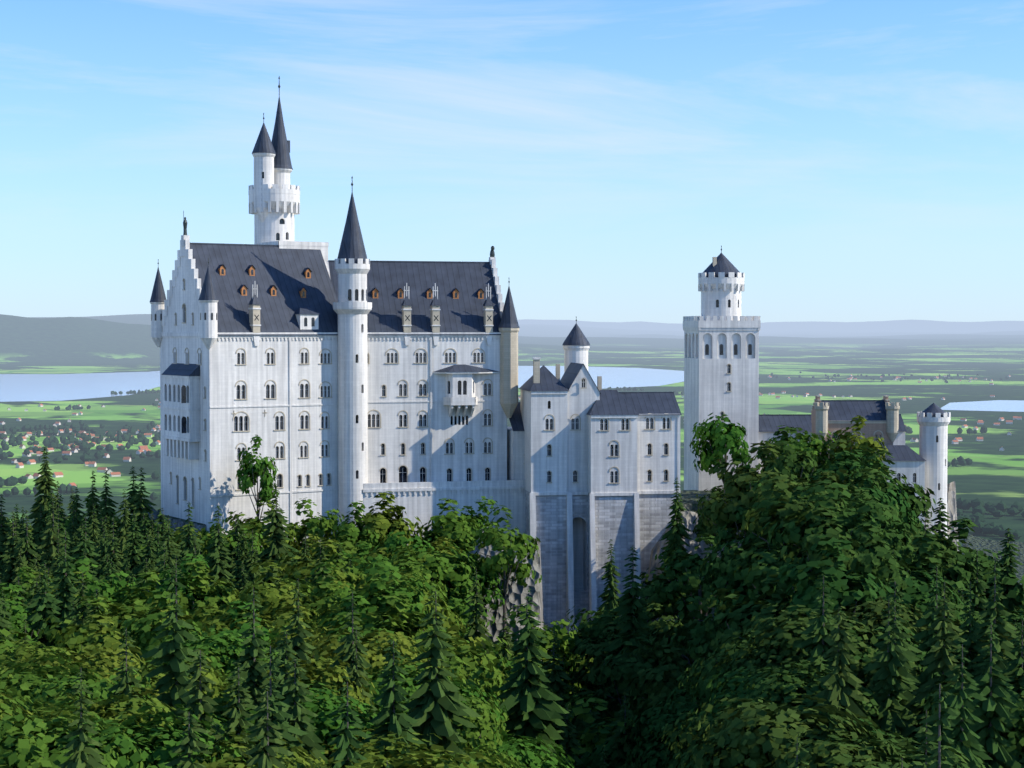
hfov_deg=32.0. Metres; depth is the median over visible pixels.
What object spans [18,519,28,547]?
tree
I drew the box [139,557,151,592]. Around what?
tree
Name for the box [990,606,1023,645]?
tree
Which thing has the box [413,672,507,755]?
tree
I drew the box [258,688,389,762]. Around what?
tree
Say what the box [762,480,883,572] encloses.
tree
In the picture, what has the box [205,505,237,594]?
tree
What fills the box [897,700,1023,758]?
tree
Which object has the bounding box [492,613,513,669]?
tree
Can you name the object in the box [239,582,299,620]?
tree
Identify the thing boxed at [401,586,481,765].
tree
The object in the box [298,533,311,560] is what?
tree
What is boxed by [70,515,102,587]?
tree
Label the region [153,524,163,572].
tree
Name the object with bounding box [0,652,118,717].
tree
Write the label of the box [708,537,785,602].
tree
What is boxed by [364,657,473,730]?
tree
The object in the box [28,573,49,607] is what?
tree
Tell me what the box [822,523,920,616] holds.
tree
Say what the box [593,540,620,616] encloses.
tree
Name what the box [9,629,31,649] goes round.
tree
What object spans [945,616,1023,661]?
tree
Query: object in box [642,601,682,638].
tree
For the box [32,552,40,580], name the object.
tree
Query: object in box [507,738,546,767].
tree
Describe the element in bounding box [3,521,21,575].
tree
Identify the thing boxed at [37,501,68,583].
tree
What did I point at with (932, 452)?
round tower wall
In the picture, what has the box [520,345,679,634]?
kemenate wall
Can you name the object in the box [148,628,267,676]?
tree
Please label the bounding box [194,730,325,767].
tree
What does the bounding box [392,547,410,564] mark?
tree
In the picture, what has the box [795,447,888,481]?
tree
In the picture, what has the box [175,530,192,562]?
tree
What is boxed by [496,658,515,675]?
tree
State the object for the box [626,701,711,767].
tree
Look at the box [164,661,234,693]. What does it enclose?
tree
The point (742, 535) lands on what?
tree
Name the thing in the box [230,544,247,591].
tree
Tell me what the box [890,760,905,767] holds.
tree
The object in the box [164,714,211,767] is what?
tree
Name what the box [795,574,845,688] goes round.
tree
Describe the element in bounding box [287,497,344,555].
tree
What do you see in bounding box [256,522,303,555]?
tree
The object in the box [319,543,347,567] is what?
tree
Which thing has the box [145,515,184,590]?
tree
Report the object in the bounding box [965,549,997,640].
tree
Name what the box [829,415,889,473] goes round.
tree
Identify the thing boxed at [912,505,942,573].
tree
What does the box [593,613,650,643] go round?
tree
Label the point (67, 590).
tree
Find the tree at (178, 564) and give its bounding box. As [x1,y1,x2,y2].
[174,556,183,574]
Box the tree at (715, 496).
[694,485,750,547]
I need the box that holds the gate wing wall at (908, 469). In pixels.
[881,461,924,523]
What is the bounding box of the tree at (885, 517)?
[791,482,912,553]
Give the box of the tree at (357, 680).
[342,629,372,719]
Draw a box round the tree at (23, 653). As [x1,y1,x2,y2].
[0,640,86,675]
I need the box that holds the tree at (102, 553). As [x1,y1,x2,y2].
[93,527,110,581]
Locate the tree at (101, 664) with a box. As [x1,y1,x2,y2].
[0,648,158,685]
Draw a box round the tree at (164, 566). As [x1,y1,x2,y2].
[156,545,172,587]
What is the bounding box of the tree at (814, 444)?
[760,427,836,471]
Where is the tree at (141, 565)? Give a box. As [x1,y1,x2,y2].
[134,535,156,580]
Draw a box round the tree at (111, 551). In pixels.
[101,519,122,579]
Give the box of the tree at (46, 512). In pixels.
[44,487,54,523]
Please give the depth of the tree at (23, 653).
188.97 m
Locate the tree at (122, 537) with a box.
[114,489,137,562]
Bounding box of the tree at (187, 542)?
[179,501,203,579]
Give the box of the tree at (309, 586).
[248,574,312,602]
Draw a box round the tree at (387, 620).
[369,616,458,646]
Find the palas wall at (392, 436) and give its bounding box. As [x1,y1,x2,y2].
[324,261,506,482]
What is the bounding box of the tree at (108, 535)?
[100,515,114,541]
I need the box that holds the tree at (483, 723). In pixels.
[406,692,517,767]
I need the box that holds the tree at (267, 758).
[245,685,294,767]
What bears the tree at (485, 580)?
on the hill terrain at (518, 593)
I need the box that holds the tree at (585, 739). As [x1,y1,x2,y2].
[562,694,634,766]
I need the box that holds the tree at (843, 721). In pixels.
[788,714,889,743]
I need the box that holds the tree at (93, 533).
[79,511,99,564]
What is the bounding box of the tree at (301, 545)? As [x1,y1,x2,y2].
[262,537,317,558]
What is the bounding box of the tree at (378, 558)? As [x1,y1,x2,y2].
[347,554,416,581]
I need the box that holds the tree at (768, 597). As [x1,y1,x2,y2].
[731,580,796,640]
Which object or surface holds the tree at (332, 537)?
on the hill terrain at (518, 593)
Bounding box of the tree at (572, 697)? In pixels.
[566,679,583,708]
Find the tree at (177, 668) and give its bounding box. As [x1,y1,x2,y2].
[139,566,222,738]
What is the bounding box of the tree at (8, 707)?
[0,686,50,735]
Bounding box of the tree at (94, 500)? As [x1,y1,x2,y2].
[84,471,101,533]
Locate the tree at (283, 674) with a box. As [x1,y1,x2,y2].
[252,631,325,756]
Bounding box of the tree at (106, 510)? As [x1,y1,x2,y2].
[97,470,118,532]
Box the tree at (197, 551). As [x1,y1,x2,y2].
[193,546,209,586]
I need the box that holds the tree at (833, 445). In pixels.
[813,437,881,473]
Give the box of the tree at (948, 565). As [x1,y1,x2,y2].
[933,551,984,599]
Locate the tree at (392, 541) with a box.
[376,531,434,556]
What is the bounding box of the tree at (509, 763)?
[413,745,528,767]
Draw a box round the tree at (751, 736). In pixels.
[688,694,904,767]
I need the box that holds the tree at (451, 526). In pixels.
[414,498,478,551]
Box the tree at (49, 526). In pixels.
[46,497,62,550]
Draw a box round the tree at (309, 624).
[270,618,315,636]
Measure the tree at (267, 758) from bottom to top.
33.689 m
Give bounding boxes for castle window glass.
[151,172,938,489]
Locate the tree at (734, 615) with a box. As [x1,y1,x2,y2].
[685,572,797,666]
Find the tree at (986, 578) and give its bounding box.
[947,558,1023,628]
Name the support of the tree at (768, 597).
on the hill terrain at (518, 593)
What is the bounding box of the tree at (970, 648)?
[951,581,982,683]
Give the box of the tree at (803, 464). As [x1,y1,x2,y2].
[750,425,819,489]
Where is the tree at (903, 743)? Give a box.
[870,735,929,759]
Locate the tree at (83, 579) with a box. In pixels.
[76,549,92,588]
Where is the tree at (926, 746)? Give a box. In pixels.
[912,710,934,767]
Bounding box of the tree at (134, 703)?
[22,692,176,751]
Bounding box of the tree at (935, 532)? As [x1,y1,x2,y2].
[917,524,960,553]
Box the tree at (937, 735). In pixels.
[920,684,958,767]
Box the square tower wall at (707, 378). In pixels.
[684,277,758,490]
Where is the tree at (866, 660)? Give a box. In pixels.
[803,613,928,687]
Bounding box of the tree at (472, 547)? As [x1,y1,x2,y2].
[457,541,474,558]
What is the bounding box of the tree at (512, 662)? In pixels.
[502,653,556,742]
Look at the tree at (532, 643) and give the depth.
267.43 m
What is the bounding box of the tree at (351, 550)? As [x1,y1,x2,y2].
[324,535,378,563]
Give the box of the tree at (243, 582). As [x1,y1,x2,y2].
[234,560,248,593]
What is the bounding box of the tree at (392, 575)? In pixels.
[364,564,409,586]
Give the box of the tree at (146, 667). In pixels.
[101,659,182,677]
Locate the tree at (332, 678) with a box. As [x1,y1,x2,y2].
[259,655,376,712]
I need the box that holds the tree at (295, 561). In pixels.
[263,507,299,584]
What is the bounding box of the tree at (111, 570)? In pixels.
[103,557,117,581]
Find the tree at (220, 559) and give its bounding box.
[205,530,230,578]
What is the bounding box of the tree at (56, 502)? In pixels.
[52,481,64,524]
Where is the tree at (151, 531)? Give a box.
[147,513,155,540]
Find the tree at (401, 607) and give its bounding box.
[349,593,449,654]
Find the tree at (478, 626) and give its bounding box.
[461,566,493,661]
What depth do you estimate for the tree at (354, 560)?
316.78 m
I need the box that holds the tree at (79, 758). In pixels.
[58,671,107,767]
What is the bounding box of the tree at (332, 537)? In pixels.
[326,530,381,550]
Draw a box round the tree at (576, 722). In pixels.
[563,688,596,738]
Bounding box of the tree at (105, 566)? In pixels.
[99,554,112,583]
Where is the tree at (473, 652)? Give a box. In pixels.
[404,630,511,699]
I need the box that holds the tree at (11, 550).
[0,511,21,589]
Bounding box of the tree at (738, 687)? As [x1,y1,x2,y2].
[676,661,872,743]
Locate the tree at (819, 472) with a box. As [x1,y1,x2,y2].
[808,468,850,486]
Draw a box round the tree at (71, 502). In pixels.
[66,489,78,518]
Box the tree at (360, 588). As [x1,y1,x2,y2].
[307,585,379,593]
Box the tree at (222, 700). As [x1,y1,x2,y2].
[144,674,272,728]
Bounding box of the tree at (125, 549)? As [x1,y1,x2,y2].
[122,540,131,561]
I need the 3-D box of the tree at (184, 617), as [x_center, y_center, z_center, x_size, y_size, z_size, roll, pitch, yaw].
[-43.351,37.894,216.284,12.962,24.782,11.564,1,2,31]
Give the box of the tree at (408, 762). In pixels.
[286,744,505,767]
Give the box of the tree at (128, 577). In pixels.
[120,554,133,586]
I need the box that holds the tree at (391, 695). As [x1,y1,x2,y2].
[361,639,424,763]
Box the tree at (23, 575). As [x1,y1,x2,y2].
[4,567,50,609]
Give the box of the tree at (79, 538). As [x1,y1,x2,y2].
[70,523,87,576]
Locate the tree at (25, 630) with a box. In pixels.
[20,615,31,643]
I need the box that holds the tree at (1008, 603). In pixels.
[984,528,1023,621]
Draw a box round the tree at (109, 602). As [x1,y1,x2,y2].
[58,592,157,618]
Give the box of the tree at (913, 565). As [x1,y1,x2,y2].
[886,549,965,584]
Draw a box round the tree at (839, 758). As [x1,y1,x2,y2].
[757,728,991,767]
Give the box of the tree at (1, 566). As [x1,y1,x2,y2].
[0,546,4,578]
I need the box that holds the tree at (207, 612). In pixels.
[191,606,223,628]
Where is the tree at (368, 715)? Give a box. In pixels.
[326,701,459,758]
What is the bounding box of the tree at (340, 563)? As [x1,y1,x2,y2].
[329,553,365,590]
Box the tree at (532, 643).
[517,627,544,684]
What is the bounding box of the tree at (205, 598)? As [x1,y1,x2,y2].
[187,594,255,624]
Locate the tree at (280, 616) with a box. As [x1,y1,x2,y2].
[267,604,316,628]
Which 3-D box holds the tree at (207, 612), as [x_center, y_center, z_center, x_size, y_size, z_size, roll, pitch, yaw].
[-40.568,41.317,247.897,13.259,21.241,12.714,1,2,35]
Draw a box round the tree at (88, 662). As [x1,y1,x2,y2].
[18,645,119,680]
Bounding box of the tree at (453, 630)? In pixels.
[395,624,484,663]
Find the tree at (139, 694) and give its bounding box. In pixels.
[70,685,203,729]
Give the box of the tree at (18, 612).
[0,582,42,645]
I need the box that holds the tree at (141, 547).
[136,523,173,553]
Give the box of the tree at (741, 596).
[714,580,778,631]
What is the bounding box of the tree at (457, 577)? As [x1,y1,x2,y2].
[367,545,481,605]
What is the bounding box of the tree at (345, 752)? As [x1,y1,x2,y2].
[328,676,371,767]
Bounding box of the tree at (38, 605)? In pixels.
[25,560,66,651]
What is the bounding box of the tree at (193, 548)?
[182,535,207,579]
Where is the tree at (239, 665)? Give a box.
[168,633,278,682]
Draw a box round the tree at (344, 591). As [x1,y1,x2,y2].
[302,561,377,607]
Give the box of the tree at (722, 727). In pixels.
[713,700,842,767]
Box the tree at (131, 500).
[119,466,139,533]
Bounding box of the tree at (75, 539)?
[67,533,77,563]
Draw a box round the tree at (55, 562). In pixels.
[49,533,63,581]
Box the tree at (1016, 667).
[998,617,1023,692]
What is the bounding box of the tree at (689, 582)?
[653,533,720,622]
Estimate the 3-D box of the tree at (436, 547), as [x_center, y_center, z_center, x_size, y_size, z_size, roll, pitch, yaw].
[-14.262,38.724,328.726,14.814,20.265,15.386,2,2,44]
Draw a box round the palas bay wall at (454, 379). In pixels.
[445,373,474,396]
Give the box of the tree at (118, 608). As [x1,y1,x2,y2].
[65,601,190,635]
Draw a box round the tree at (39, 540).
[32,503,49,568]
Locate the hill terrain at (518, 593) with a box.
[145,481,1023,660]
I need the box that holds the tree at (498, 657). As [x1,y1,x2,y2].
[489,637,519,662]
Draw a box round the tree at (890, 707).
[862,597,921,747]
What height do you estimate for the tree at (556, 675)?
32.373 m
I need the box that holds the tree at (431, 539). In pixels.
[410,531,468,552]
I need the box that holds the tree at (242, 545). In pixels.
[228,531,250,581]
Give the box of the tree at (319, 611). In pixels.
[305,603,426,645]
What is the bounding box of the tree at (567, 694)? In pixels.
[540,655,581,705]
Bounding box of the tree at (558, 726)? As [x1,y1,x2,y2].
[554,692,576,755]
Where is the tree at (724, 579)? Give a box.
[696,542,799,604]
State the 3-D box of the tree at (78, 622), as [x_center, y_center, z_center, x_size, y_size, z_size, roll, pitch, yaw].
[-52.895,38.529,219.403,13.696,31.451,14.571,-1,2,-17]
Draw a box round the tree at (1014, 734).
[910,680,1023,756]
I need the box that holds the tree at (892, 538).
[839,500,926,587]
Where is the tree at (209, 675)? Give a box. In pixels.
[111,648,229,711]
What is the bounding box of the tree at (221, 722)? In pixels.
[147,711,229,744]
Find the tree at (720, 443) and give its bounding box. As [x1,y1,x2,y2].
[689,413,750,493]
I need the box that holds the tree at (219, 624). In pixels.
[194,603,282,635]
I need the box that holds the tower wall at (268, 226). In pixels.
[249,153,299,242]
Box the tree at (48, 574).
[46,568,51,592]
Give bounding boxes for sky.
[0,0,1023,323]
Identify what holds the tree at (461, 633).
on the hill terrain at (518, 593)
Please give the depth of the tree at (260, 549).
324.71 m
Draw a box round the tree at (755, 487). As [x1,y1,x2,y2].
[735,477,798,549]
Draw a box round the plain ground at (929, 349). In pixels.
[0,314,1023,550]
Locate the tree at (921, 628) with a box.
[902,615,1003,666]
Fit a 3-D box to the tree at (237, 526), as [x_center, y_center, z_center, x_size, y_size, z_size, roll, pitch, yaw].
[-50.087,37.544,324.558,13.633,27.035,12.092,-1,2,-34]
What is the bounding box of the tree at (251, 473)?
[236,435,279,518]
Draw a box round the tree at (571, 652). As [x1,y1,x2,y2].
[541,637,589,703]
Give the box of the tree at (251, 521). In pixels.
[222,498,296,567]
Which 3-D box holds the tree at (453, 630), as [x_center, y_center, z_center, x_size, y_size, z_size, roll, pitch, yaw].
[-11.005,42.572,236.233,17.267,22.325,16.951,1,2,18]
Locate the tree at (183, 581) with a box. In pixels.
[148,553,214,610]
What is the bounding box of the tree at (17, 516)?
[11,504,20,535]
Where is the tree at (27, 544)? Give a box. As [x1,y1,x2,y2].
[9,510,39,593]
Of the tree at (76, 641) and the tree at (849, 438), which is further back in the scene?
the tree at (849, 438)
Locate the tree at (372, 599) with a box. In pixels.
[326,562,431,629]
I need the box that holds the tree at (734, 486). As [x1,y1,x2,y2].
[708,441,809,538]
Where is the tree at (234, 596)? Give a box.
[192,578,247,604]
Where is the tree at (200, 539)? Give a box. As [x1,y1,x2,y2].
[196,531,206,555]
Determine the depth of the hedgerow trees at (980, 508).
3234.20 m
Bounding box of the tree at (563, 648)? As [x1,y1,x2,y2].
[542,636,574,663]
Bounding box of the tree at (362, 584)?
[350,565,438,599]
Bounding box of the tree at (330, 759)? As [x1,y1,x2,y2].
[320,728,377,766]
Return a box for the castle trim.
[150,184,950,632]
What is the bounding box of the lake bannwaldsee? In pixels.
[941,400,1023,411]
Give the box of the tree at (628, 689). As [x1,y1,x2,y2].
[618,645,644,705]
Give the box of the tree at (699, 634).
[657,593,726,695]
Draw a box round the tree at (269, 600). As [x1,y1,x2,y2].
[226,559,326,625]
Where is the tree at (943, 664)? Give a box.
[904,577,966,726]
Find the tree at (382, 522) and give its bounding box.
[353,491,422,547]
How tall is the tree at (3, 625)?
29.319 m
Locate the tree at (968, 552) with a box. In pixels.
[932,517,1009,609]
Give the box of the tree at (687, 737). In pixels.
[661,697,795,767]
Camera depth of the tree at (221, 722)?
152.99 m
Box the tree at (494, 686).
[421,654,508,713]
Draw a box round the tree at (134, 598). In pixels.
[110,570,188,619]
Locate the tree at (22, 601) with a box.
[9,576,33,638]
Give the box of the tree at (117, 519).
[89,515,120,542]
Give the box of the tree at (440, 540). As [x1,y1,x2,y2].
[417,536,451,549]
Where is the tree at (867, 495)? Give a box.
[833,489,879,535]
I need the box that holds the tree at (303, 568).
[271,537,363,593]
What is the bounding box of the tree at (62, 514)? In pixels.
[56,494,67,527]
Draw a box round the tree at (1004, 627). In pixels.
[971,557,1017,688]
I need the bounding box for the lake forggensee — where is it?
[0,366,683,401]
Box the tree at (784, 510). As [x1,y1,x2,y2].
[733,472,844,564]
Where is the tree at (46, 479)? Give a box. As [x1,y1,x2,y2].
[28,446,62,543]
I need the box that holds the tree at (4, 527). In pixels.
[0,494,10,563]
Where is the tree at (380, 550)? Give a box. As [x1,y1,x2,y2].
[369,543,414,555]
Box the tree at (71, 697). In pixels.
[45,692,92,716]
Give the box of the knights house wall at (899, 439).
[758,432,904,472]
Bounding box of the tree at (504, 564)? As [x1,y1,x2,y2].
[467,505,541,631]
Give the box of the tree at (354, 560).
[343,542,376,569]
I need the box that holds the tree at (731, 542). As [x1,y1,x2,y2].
[702,533,758,570]
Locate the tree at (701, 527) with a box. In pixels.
[692,486,726,556]
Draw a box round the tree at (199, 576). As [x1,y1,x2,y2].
[160,561,235,624]
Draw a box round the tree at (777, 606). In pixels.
[744,591,856,639]
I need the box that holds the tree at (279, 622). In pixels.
[267,612,326,661]
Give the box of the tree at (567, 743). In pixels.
[558,703,583,767]
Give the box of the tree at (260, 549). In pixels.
[194,522,264,576]
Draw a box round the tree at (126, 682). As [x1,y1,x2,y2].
[108,630,141,708]
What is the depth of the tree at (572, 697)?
270.44 m
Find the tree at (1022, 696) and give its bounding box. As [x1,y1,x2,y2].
[1011,678,1023,698]
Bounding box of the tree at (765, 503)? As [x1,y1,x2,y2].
[747,481,842,549]
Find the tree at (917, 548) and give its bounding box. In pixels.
[900,538,952,566]
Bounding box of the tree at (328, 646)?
[292,623,460,686]
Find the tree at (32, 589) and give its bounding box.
[28,578,38,623]
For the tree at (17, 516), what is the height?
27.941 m
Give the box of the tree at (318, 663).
[264,654,341,686]
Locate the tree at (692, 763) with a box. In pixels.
[670,738,717,767]
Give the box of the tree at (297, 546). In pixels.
[288,534,319,564]
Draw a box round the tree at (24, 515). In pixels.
[19,507,31,548]
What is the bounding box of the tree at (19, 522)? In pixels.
[12,512,20,536]
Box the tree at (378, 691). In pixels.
[320,669,414,715]
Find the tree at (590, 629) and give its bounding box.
[565,606,657,651]
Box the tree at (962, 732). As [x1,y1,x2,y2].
[931,638,992,767]
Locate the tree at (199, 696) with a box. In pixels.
[173,649,233,762]
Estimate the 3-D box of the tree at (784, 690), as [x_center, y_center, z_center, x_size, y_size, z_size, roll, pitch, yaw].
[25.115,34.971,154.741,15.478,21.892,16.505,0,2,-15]
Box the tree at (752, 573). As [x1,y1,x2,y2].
[726,541,820,604]
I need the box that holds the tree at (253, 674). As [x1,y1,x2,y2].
[225,587,274,728]
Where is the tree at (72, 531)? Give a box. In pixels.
[67,509,79,554]
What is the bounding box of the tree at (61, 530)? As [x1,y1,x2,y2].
[47,503,75,577]
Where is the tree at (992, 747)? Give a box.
[963,621,1023,767]
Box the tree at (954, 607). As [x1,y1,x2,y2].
[927,600,989,642]
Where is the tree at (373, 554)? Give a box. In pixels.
[359,543,417,565]
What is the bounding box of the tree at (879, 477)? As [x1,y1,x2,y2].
[809,467,905,557]
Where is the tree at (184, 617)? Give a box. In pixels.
[117,597,200,652]
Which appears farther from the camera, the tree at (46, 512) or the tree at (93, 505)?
the tree at (46, 512)
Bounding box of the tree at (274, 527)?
[257,483,292,589]
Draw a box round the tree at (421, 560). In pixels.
[368,543,471,586]
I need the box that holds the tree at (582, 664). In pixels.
[559,654,599,702]
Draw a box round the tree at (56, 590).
[52,588,62,605]
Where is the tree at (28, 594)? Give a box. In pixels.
[24,566,85,598]
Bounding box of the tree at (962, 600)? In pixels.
[957,587,971,625]
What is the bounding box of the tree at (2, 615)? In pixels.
[0,589,15,639]
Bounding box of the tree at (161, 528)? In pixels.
[153,508,177,570]
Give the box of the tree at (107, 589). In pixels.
[68,556,137,609]
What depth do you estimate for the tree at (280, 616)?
250.99 m
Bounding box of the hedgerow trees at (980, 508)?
[0,371,1023,539]
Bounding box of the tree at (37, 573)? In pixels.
[11,570,60,600]
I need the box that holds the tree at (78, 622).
[67,570,92,626]
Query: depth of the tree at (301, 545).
338.05 m
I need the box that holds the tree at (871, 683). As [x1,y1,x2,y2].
[846,639,921,699]
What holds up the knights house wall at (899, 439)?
on the hill terrain at (518, 593)
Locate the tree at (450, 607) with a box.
[442,596,466,629]
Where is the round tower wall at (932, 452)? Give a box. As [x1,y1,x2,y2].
[917,416,949,537]
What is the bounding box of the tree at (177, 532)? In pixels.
[152,522,231,578]
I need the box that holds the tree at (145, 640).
[118,589,209,665]
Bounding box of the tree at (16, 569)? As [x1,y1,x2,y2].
[9,546,28,592]
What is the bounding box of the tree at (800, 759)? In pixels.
[788,732,808,767]
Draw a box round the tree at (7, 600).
[0,589,14,619]
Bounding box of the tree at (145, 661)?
[131,657,167,669]
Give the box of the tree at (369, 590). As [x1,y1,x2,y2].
[366,577,386,594]
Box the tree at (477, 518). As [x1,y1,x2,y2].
[452,496,499,543]
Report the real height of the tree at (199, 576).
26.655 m
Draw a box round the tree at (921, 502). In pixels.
[847,447,935,526]
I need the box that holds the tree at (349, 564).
[345,559,352,570]
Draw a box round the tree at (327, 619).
[307,593,393,653]
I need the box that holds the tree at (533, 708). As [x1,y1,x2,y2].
[493,589,571,767]
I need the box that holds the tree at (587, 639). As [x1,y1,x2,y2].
[567,615,620,689]
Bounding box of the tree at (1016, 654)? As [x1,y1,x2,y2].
[1004,617,1023,674]
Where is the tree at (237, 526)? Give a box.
[226,517,247,574]
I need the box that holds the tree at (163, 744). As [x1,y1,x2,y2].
[40,703,246,767]
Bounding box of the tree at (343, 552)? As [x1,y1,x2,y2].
[321,551,351,562]
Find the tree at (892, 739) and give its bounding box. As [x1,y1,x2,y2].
[768,728,919,767]
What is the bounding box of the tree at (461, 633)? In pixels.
[425,615,470,636]
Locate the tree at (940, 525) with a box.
[929,498,953,541]
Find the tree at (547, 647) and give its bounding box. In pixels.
[495,603,585,680]
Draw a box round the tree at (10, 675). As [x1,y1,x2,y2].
[0,668,15,692]
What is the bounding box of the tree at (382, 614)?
[355,611,401,628]
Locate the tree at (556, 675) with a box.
[541,631,573,727]
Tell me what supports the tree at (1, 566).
on the hill terrain at (518, 593)
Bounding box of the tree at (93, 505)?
[87,503,104,542]
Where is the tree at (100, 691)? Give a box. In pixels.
[16,664,154,714]
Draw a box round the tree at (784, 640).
[712,603,883,704]
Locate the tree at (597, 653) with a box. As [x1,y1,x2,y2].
[569,622,630,699]
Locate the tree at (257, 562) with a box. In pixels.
[246,547,262,583]
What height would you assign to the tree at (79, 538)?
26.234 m
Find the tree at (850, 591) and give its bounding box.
[768,535,889,618]
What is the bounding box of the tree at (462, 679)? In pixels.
[397,667,481,699]
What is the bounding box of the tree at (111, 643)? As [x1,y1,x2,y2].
[67,614,145,671]
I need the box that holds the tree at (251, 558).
[241,529,263,588]
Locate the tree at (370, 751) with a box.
[329,732,459,767]
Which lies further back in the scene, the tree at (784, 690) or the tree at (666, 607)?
the tree at (666, 607)
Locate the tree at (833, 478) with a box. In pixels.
[773,468,870,497]
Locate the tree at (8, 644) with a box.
[0,638,61,658]
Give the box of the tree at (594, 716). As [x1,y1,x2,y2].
[579,707,599,757]
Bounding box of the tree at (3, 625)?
[0,598,16,641]
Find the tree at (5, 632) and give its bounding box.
[0,628,15,650]
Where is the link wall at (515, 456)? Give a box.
[507,427,523,479]
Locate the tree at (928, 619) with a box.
[908,565,956,695]
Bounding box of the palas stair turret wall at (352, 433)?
[333,264,371,526]
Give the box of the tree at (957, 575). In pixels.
[890,534,979,619]
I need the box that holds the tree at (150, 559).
[135,535,158,593]
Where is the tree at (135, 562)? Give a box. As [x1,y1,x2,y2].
[119,511,144,583]
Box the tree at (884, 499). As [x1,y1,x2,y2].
[840,471,924,534]
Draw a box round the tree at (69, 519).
[63,497,116,549]
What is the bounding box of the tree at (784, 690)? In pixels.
[733,659,887,738]
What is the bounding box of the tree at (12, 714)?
[0,692,46,742]
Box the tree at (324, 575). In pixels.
[308,538,333,584]
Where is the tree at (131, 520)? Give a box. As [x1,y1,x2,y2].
[109,519,135,535]
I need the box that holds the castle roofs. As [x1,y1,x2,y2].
[150,77,947,460]
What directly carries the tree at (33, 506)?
on the hill terrain at (518, 593)
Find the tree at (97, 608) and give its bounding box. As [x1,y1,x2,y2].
[87,589,109,638]
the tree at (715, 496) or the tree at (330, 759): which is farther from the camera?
the tree at (715, 496)
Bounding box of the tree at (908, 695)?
[873,583,922,709]
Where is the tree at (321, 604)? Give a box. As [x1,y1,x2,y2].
[299,581,349,621]
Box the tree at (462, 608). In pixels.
[433,577,494,630]
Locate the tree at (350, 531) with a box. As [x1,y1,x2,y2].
[329,501,385,554]
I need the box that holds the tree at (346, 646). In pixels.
[330,589,376,714]
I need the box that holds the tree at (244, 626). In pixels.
[196,600,280,657]
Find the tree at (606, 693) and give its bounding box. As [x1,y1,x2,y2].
[592,660,618,726]
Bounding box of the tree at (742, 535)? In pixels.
[739,486,805,541]
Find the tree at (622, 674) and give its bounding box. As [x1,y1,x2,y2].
[582,631,664,724]
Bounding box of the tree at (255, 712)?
[218,681,364,749]
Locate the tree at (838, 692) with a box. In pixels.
[809,606,870,725]
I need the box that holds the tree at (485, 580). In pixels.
[441,563,507,611]
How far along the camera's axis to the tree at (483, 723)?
166.22 m
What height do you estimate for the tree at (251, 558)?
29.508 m
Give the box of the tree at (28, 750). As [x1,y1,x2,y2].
[0,703,153,767]
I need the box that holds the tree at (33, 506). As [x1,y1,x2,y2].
[28,447,50,540]
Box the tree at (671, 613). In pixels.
[641,565,712,620]
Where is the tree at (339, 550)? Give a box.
[332,542,345,572]
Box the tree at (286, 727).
[246,645,308,766]
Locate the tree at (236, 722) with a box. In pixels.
[220,662,256,764]
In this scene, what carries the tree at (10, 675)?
on the hill terrain at (518, 593)
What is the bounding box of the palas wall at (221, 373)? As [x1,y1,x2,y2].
[160,256,337,546]
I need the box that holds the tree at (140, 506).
[126,468,156,542]
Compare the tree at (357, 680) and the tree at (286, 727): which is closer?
the tree at (286, 727)
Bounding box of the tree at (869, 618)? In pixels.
[807,595,923,653]
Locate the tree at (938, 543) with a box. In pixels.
[885,525,957,564]
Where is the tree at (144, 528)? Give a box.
[138,513,149,544]
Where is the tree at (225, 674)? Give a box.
[142,658,235,687]
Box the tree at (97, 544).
[93,517,111,582]
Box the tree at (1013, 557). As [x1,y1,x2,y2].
[1001,547,1015,572]
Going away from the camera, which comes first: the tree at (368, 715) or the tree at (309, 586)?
the tree at (368, 715)
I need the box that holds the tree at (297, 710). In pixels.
[275,657,327,767]
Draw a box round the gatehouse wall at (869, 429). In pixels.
[812,423,891,460]
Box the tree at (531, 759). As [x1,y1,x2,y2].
[476,725,574,767]
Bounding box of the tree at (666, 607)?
[619,564,702,626]
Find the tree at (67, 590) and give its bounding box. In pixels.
[47,530,81,629]
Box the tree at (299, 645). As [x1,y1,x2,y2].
[272,580,315,673]
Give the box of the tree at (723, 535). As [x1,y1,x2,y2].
[714,479,761,543]
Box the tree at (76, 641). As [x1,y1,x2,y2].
[37,594,133,659]
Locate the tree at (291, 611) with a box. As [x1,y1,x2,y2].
[266,605,319,645]
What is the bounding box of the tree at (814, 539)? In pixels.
[777,507,862,596]
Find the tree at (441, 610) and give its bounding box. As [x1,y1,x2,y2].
[375,570,462,632]
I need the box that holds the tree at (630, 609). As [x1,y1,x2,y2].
[600,547,657,709]
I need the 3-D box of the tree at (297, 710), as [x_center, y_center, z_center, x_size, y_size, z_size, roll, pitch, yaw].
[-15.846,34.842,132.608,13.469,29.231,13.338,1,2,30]
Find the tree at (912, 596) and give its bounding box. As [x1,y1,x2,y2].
[839,567,974,626]
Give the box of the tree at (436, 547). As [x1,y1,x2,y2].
[410,538,467,563]
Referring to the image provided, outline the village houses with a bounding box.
[0,374,1021,486]
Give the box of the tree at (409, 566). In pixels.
[375,559,447,620]
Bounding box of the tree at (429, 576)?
[395,546,447,591]
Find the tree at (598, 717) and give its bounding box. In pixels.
[579,704,602,756]
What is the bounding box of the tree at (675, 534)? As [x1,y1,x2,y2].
[657,476,692,572]
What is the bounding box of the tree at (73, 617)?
[68,598,78,632]
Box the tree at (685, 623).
[647,614,713,668]
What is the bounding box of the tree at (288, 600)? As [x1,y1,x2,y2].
[267,594,312,631]
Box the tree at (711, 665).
[682,627,779,718]
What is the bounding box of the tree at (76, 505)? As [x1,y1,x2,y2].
[64,485,88,552]

